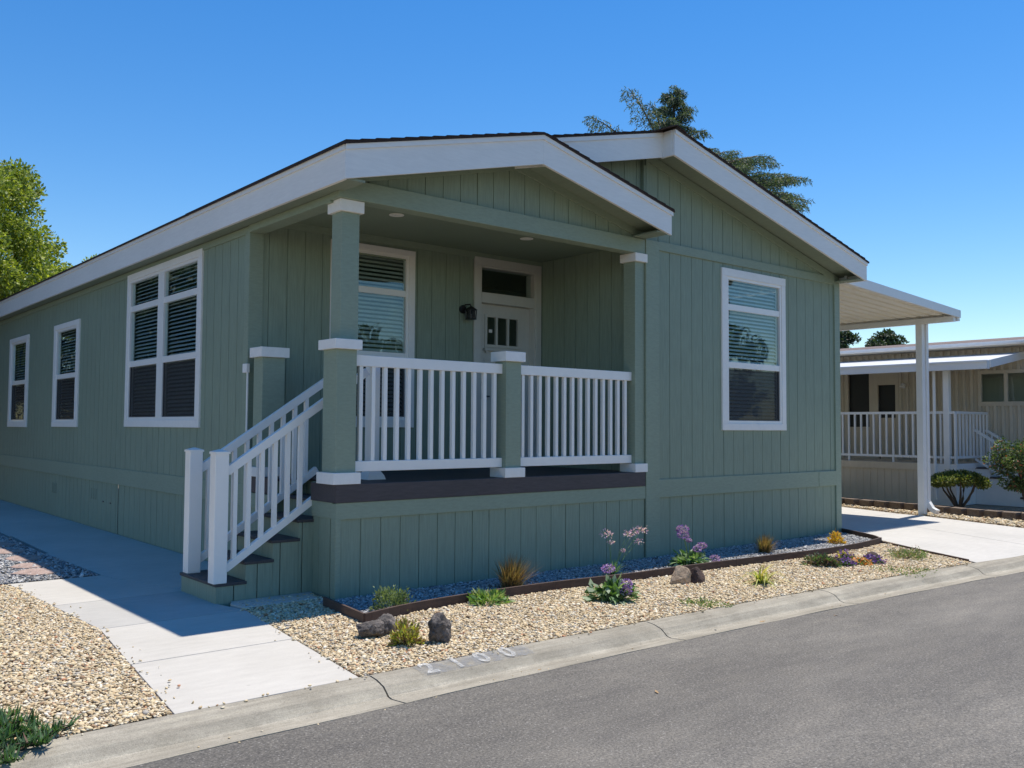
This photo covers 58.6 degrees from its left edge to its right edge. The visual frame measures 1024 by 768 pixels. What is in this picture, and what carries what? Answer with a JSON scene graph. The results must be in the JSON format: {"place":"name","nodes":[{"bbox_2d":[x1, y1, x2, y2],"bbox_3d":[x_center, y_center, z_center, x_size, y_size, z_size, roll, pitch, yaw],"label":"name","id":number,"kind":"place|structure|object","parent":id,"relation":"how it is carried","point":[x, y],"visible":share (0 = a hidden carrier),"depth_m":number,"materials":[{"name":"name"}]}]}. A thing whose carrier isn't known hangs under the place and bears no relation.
{"place":"outdoors","nodes":[
{"label":"outdoors","id":0,"kind":"place"},
{"bbox_2d":[0,533,97,584],"bbox_3d":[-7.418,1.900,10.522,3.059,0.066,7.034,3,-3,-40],"label":"grey gravel","id":1,"kind":"structure","parent":0,"point":[67,571],"depth_m":9.18,"materials":[{"name":"grey gravel"}]},
{"bbox_2d":[0,542,15,546],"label":"flagstone","id":2,"kind":"object","parent":1,"relation":"on","point":[5,544],"visible":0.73,"depth_m":10.88,"materials":[{"name":"stone"}]},
{"bbox_2d":[0,549,27,554],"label":"flagstone","id":3,"kind":"object","parent":1,"relation":"on","point":[5,551],"visible":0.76,"depth_m":10.29,"materials":[{"name":"pink stone"}]},
{"bbox_2d":[5,555,41,561],"bbox_3d":[-5.269,1.886,9.827,0.343,0.032,0.486,3,-3,-40],"label":"flagstone","id":4,"kind":"object","parent":1,"relation":"on","point":[16,558],"visible":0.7,"depth_m":9.76,"materials":[{"name":"pink stone"}]},
{"bbox_2d":[10,562,55,568],"bbox_3d":[-4.905,1.865,9.324,0.414,0.032,0.370,3,-3,-40],"label":"flagstone","id":5,"kind":"object","parent":1,"relation":"on","point":[30,565],"visible":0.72,"depth_m":9.28,"materials":[{"name":"pink stone"}]},
{"bbox_2d":[10,568,60,575],"bbox_3d":[-4.647,1.848,8.928,0.416,0.032,0.383,0,-3,13],"label":"flagstone","id":6,"kind":"object","parent":1,"relation":"on","point":[35,571],"visible":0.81,"depth_m":8.90,"materials":[{"name":"pink stone"}]},
{"bbox_2d":[0,584,171,747],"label":"tan gravel","id":7,"kind":"structure","parent":0,"point":[16,650],"depth_m":5.34,"materials":[{"name":"beige gravel"}]},
{"bbox_2d":[0,701,80,765],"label":"ice plant","id":8,"kind":"object","parent":7,"relation":"on","point":[10,728],"visible":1,"depth_m":4.17,"materials":[{"name":"green plant"}]},
{"bbox_2d":[0,595,172,737],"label":"side yard","id":9,"kind":"structure","parent":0,"point":[82,719],"depth_m":5.01,"materials":[{"name":"beige gravel"}]},
{"bbox_2d":[0,500,357,713],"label":"footpath","id":10,"kind":"structure","parent":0,"point":[203,653],"depth_m":6.72,"materials":[{"name":"concrete"}]},
{"bbox_2d":[18,584,193,703],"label":"stray gravel","id":11,"kind":"structure","parent":10,"relation":"on","point":[107,630],"depth_m":5.90,"materials":[{"name":"beige gravel"}]},
{"bbox_2d":[240,609,344,668],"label":"stray gravel","id":12,"kind":"structure","parent":10,"relation":"on","point":[293,638],"depth_m":6.19,"materials":[{"name":"beige gravel"}]},
{"bbox_2d":[117,485,256,597],"bbox_3d":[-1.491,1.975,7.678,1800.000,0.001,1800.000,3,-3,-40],"label":"ground","id":13,"kind":"structure","parent":0,"point":[117,526],"depth_m":15.14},
{"bbox_2d":[0,156,68,299],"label":"ash tree","id":14,"kind":"object","parent":13,"relation":"on","point":[25,247],"visible":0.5,"depth_m":28.92,"materials":[{"name":"green plant"}]},
{"bbox_2d":[48,253,99,339],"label":"ash tree","id":15,"kind":"object","parent":13,"relation":"on","point":[68,266],"depth_m":50.39,"materials":[{"name":"green plant"}]},
{"bbox_2d":[582,84,815,217],"bbox_3d":[7.520,-3.691,34.002,5.778,13.953,13.933,-1,-3,34],"label":"cedar tree","id":16,"kind":"object","parent":13,"relation":"on","point":[771,182],"visible":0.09,"depth_m":32.77,"materials":[{"name":"green plant"}]},
{"bbox_2d":[840,330,861,348],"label":"pine tree","id":17,"kind":"object","parent":13,"relation":"on","point":[848,337],"visible":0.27,"depth_m":90.40,"materials":[{"name":"green plant"}]},
{"bbox_2d":[865,328,908,346],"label":"pine tree","id":18,"kind":"object","parent":13,"relation":"on","point":[889,336],"visible":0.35,"depth_m":87.07,"materials":[{"name":"green plant"}]},
{"bbox_2d":[230,592,316,608],"bbox_3d":[-1.952,1.828,7.611,0.778,0.062,0.315,3,-3,-40],"label":"footpath strip","id":19,"kind":"object","parent":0,"point":[234,604],"visible":0.52,"depth_m":7.56,"materials":[{"name":"concrete"}]},
{"bbox_2d":[0,0,1023,347],"label":"sky","id":20,"kind":"structure","parent":0,"point":[904,118],"materials":[{"name":"blue"}]},
{"bbox_2d":[128,572,1023,767],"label":"street","id":21,"kind":"structure","parent":0,"point":[932,678],"depth_m":4.97,"materials":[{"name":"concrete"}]},
{"bbox_2d":[0,555,1023,767],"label":"kerb","id":22,"kind":"structure","parent":21,"relation":"on","point":[145,741],"depth_m":5.36,"materials":[{"name":"concrete"}]},
{"bbox_2d":[429,647,525,670],"bbox_3d":[-0.230,1.728,5.737,0.880,0.034,0.151,3,-3,-40],"label":"curb number","id":23,"kind":"object","parent":22,"relation":"on","point":[480,657],"visible":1,"depth_m":5.78,"materials":[{"name":"grey paint"}]},
{"bbox_2d":[15,562,967,749],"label":"stray gravel","id":24,"kind":"structure","parent":22,"relation":"on","point":[199,707],"depth_m":5.98,"materials":[{"name":"beige gravel"}]},
{"bbox_2d":[178,582,950,754],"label":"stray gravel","id":25,"kind":"structure","parent":21,"relation":"on","point":[480,681],"depth_m":5.48,"materials":[{"name":"beige gravel"}]},
{"bbox_2d":[318,532,871,612],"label":"grey gravel","id":26,"kind":"structure","parent":0,"point":[818,541],"depth_m":9.35,"materials":[{"name":"grey gravel"}]},
{"bbox_2d":[238,536,971,676],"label":"tan gravel","id":27,"kind":"structure","parent":0,"point":[580,613],"depth_m":7.17,"materials":[{"name":"beige gravel"}]},
{"bbox_2d":[356,619,384,636],"bbox_3d":[-0.978,1.686,6.317,0.216,0.108,0.166,3,-3,-40],"label":"rock","id":28,"kind":"object","parent":27,"relation":"on","point":[372,628],"visible":1,"depth_m":6.26,"materials":[{"name":"grey stone"}]},
{"bbox_2d":[377,613,396,634],"bbox_3d":[-0.881,1.686,6.414,0.159,0.129,0.128,3,-3,-40],"label":"rock","id":29,"kind":"object","parent":27,"relation":"on","point":[388,620],"visible":0.6,"depth_m":6.38,"materials":[{"name":"grey stone"}]},
{"bbox_2d":[369,584,416,610],"bbox_3d":[-0.950,1.699,7.238,0.388,0.235,0.403,3,-3,-40],"label":"lavender","id":30,"kind":"object","parent":27,"relation":"on","point":[398,598],"visible":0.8,"depth_m":7.18,"materials":[{"name":"green plant"}]},
{"bbox_2d":[386,615,426,647],"bbox_3d":[-0.710,1.661,6.084,0.258,0.244,0.239,3,-3,-40],"label":"shrub","id":31,"kind":"object","parent":27,"relation":"on","point":[411,636],"visible":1,"depth_m":6.05,"materials":[{"name":"yellow plant"}]},
{"bbox_2d":[0,124,868,606],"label":"manufactured house","id":32,"kind":"structure","parent":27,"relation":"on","point":[362,366],"depth_m":10.28,"materials":[{"name":"green paint"}]},
{"bbox_2d":[7,334,29,426],"bbox_3d":[-9.015,-0.037,16.702,0.078,1.645,1.460,3,-3,-40],"label":"window","id":33,"kind":"structure","parent":32,"relation":"in","point":[19,347],"depth_m":16.74,"materials":[{"name":"white paint"}]},
{"bbox_2d":[51,319,80,426],"bbox_3d":[-6.951,-0.146,14.298,0.116,1.635,1.440,3,-3,-40],"label":"window","id":34,"kind":"structure","parent":32,"relation":"in","point":[65,393],"depth_m":14.36,"materials":[{"name":"white paint"}]},
{"bbox_2d":[124,248,203,427],"bbox_3d":[-4.232,-0.473,11.102,0.116,1.995,2.550,3,-3,-40],"label":"window","id":35,"kind":"structure","parent":32,"relation":"in","point":[162,390],"depth_m":11.04,"materials":[{"name":"white paint"}]},
{"bbox_2d":[329,239,415,427],"bbox_3d":[-1.562,-0.530,10.130,1.084,2.020,0.116,3,-3,-40],"label":"window","id":36,"kind":"structure","parent":32,"relation":"in","point":[408,292],"depth_m":10.30,"materials":[{"name":"white paint"}]},
{"bbox_2d":[473,256,541,457],"bbox_3d":[-0.096,-0.249,11.398,1.087,2.559,0.176,3,-3,-40],"label":"front door","id":37,"kind":"structure","parent":32,"relation":"in","point":[526,311],"depth_m":11.44,"materials":[{"name":"paint"}]},
{"bbox_2d":[721,267,786,429],"bbox_3d":[3.074,-0.413,11.691,1.372,2.012,0.116,3,-3,-40],"label":"window","id":38,"kind":"structure","parent":32,"relation":"in","point":[753,394],"depth_m":11.69,"materials":[{"name":"white paint"}]},
{"bbox_2d":[428,612,451,642],"bbox_3d":[-0.490,1.646,6.183,0.164,0.191,0.131,1,-3,-6],"label":"rock","id":39,"kind":"object","parent":27,"relation":"on","point":[439,624],"visible":1,"depth_m":6.13,"materials":[{"name":"grey stone"}]},
{"bbox_2d":[467,588,516,606],"bbox_3d":[-0.197,1.771,7.537,0.410,0.199,0.404,3,-3,-40],"label":"herb","id":40,"kind":"object","parent":27,"relation":"on","point":[481,597],"visible":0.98,"depth_m":7.51,"materials":[{"name":"green plant"}]},
{"bbox_2d":[485,550,538,587],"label":"ornamental grass","id":41,"kind":"object","parent":27,"relation":"on","point":[511,577],"depth_m":8.19,"materials":[{"name":"orange plant"}]},
{"bbox_2d":[582,563,640,604],"bbox_3d":[0.865,1.713,7.689,0.588,0.394,0.525,0,-3,-3],"label":"sea lavender","id":42,"kind":"object","parent":27,"relation":"on","point":[614,589],"visible":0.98,"depth_m":7.64,"materials":[{"name":"green plant"}]},
{"bbox_2d":[598,526,648,575],"bbox_3d":[1.082,1.676,9.052,0.729,0.523,0.425,3,-3,-40],"label":"society garlic","id":43,"kind":"object","parent":27,"relation":"on","point":[622,550],"visible":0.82,"depth_m":9.06,"materials":[{"name":"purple plant"}]},
{"bbox_2d":[323,528,968,622],"bbox_3d":[2.236,1.896,9.248,8.350,0.128,2.379,3,-3,-40],"label":"garden edging","id":44,"kind":"object","parent":27,"relation":"on","point":[394,611],"visible":0.59,"depth_m":8.36,"materials":[{"name":"brown wood"}]},
{"bbox_2d":[670,565,690,584],"bbox_3d":[1.568,1.801,8.549,0.241,0.195,0.156,3,-3,-40],"label":"rock","id":45,"kind":"object","parent":27,"relation":"on","point":[681,575],"visible":0.76,"depth_m":8.51,"materials":[{"name":"beige stone"}]},
{"bbox_2d":[667,525,719,566],"bbox_3d":[1.897,1.733,9.603,0.563,0.518,0.418,-1,-3,18],"label":"sea lavender","id":46,"kind":"object","parent":27,"relation":"on","point":[693,556],"visible":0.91,"depth_m":9.57,"materials":[{"name":"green plant"}]},
{"bbox_2d":[690,567,704,583],"bbox_3d":[1.732,1.819,8.633,0.222,0.189,0.177,3,-3,-40],"label":"rock","id":47,"kind":"object","parent":27,"relation":"on","point":[697,575],"visible":0.51,"depth_m":8.57,"materials":[{"name":"stone"}]},
{"bbox_2d":[678,597,732,607],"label":"weed","id":48,"kind":"object","parent":27,"relation":"on","point":[701,603],"visible":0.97,"depth_m":7.51,"materials":[{"name":"green plant"}]},
{"bbox_2d":[747,532,777,552],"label":"ornamental grass","id":49,"kind":"object","parent":27,"relation":"on","point":[763,546],"depth_m":10.63,"materials":[{"name":"yellow plant"}]},
{"bbox_2d":[737,563,795,588],"bbox_3d":[2.342,1.853,8.559,0.745,0.352,0.726,3,-3,-40],"label":"strap leaf plant","id":50,"kind":"object","parent":27,"relation":"on","point":[761,578],"visible":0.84,"depth_m":8.54,"materials":[{"name":"plant"}]},
{"bbox_2d":[799,552,842,567],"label":"mounding plant","id":51,"kind":"object","parent":27,"relation":"on","point":[822,559],"visible":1,"depth_m":9.63,"materials":[{"name":"green plant"}]},
{"bbox_2d":[827,528,847,544],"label":"shrub","id":52,"kind":"object","parent":27,"relation":"on","point":[835,538],"visible":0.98,"depth_m":11.54,"materials":[{"name":"yellow plant"}]},
{"bbox_2d":[834,549,855,558],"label":"flower clump","id":53,"kind":"object","parent":27,"relation":"on","point":[840,554],"visible":0.56,"depth_m":9.97,"materials":[{"name":"purple plant"}]},
{"bbox_2d":[836,554,857,566],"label":"flower clump","id":54,"kind":"object","parent":27,"relation":"on","point":[845,561],"visible":0.78,"depth_m":9.66,"materials":[{"name":"purple plant"}]},
{"bbox_2d":[851,556,872,565],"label":"flower clump","id":55,"kind":"object","parent":27,"relation":"on","point":[861,561],"visible":0.8,"depth_m":9.75,"materials":[{"name":"orange plant"}]},
{"bbox_2d":[863,553,886,563],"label":"flower clump","id":56,"kind":"object","parent":27,"relation":"on","point":[874,559],"visible":0.78,"depth_m":9.86,"materials":[{"name":"purple plant"}]},
{"bbox_2d":[870,564,936,577],"bbox_3d":[4.054,1.907,9.362,0.642,0.074,0.678,2,-3,-24],"label":"weed","id":57,"kind":"object","parent":27,"relation":"on","point":[921,570],"visible":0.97,"depth_m":9.34,"materials":[{"name":"green plant"}]},
{"bbox_2d":[885,546,931,559],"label":"weed","id":58,"kind":"object","parent":27,"relation":"on","point":[898,554],"visible":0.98,"depth_m":10.25,"materials":[{"name":"green plant"}]},
{"bbox_2d":[840,337,1023,506],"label":"manufactured house","id":59,"kind":"structure","parent":0,"point":[976,398],"depth_m":18.55,"materials":[{"name":"beige metal"}]},
{"bbox_2d":[844,373,899,458],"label":"house wall","id":60,"kind":"structure","parent":59,"relation":"in","point":[879,392],"depth_m":20.20,"materials":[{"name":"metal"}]},
{"bbox_2d":[977,369,1023,405],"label":"window","id":61,"kind":"structure","parent":59,"relation":"in","point":[1006,402],"depth_m":18.14,"materials":[{"name":"beige metal"}]},
{"bbox_2d":[842,507,1023,562],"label":"driveway","id":62,"kind":"structure","parent":0,"point":[973,542],"depth_m":12.75,"materials":[{"name":"concrete"}]},
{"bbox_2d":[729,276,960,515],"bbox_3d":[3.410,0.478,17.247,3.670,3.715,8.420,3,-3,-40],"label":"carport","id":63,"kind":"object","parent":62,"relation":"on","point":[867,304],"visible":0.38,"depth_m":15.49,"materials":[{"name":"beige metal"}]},
{"bbox_2d":[842,503,1023,527],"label":"tan gravel","id":64,"kind":"structure","parent":0,"point":[1007,522],"depth_m":15.01,"materials":[{"name":"beige gravel"}]},
{"bbox_2d":[847,504,1023,527],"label":"neighbour yard ground","id":65,"kind":"structure","parent":0,"point":[997,507],"depth_m":16.99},
{"bbox_2d":[845,498,861,504],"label":"retaining block","id":66,"kind":"structure","parent":65,"relation":"on","point":[852,501],"depth_m":17.18,"materials":[{"name":"brown concrete"}]},
{"bbox_2d":[859,499,875,506],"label":"retaining block","id":67,"kind":"structure","parent":65,"relation":"on","point":[866,502],"depth_m":16.90,"materials":[{"name":"brown concrete"}]},
{"bbox_2d":[874,500,889,507],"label":"retaining block","id":68,"kind":"structure","parent":65,"relation":"on","point":[879,503],"depth_m":16.67,"materials":[{"name":"brown concrete"}]},
{"bbox_2d":[889,502,903,509],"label":"retaining block","id":69,"kind":"structure","parent":65,"relation":"on","point":[896,505],"depth_m":16.43,"materials":[{"name":"brown concrete"}]},
{"bbox_2d":[904,503,917,510],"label":"retaining block","id":70,"kind":"structure","parent":65,"relation":"on","point":[910,506],"depth_m":16.17,"materials":[{"name":"brown concrete"}]},
{"bbox_2d":[934,505,949,513],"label":"retaining block","id":71,"kind":"structure","parent":65,"relation":"on","point":[944,509],"depth_m":15.61,"materials":[{"name":"brown concrete"}]},
{"bbox_2d":[950,507,968,515],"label":"retaining block","id":72,"kind":"structure","parent":65,"relation":"on","point":[958,510],"depth_m":15.35,"materials":[{"name":"brown concrete"}]},
{"bbox_2d":[930,468,992,507],"bbox_3d":[8.109,1.903,16.557,1.036,0.754,1.102,3,-3,-40],"label":"topiary shrub","id":73,"kind":"object","parent":65,"relation":"on","point":[950,478],"visible":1,"depth_m":16.36,"materials":[{"name":"green plant"}]},
{"bbox_2d":[967,508,983,516],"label":"retaining block","id":74,"kind":"structure","parent":65,"relation":"on","point":[975,512],"depth_m":15.11,"materials":[{"name":"brown concrete"}]},
{"bbox_2d":[984,510,1002,518],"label":"retaining block","id":75,"kind":"structure","parent":65,"relation":"on","point":[992,514],"depth_m":14.85,"materials":[{"name":"brown concrete"}]},
{"bbox_2d":[982,436,1023,499],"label":"photinia shrub","id":76,"kind":"object","parent":65,"relation":"on","point":[1010,460],"visible":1,"depth_m":15.86,"materials":[{"name":"green plant"}]},
{"bbox_2d":[1002,511,1021,519],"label":"retaining block","id":77,"kind":"structure","parent":65,"relation":"on","point":[1011,515],"depth_m":14.63,"materials":[{"name":"brown concrete"}]}
]}

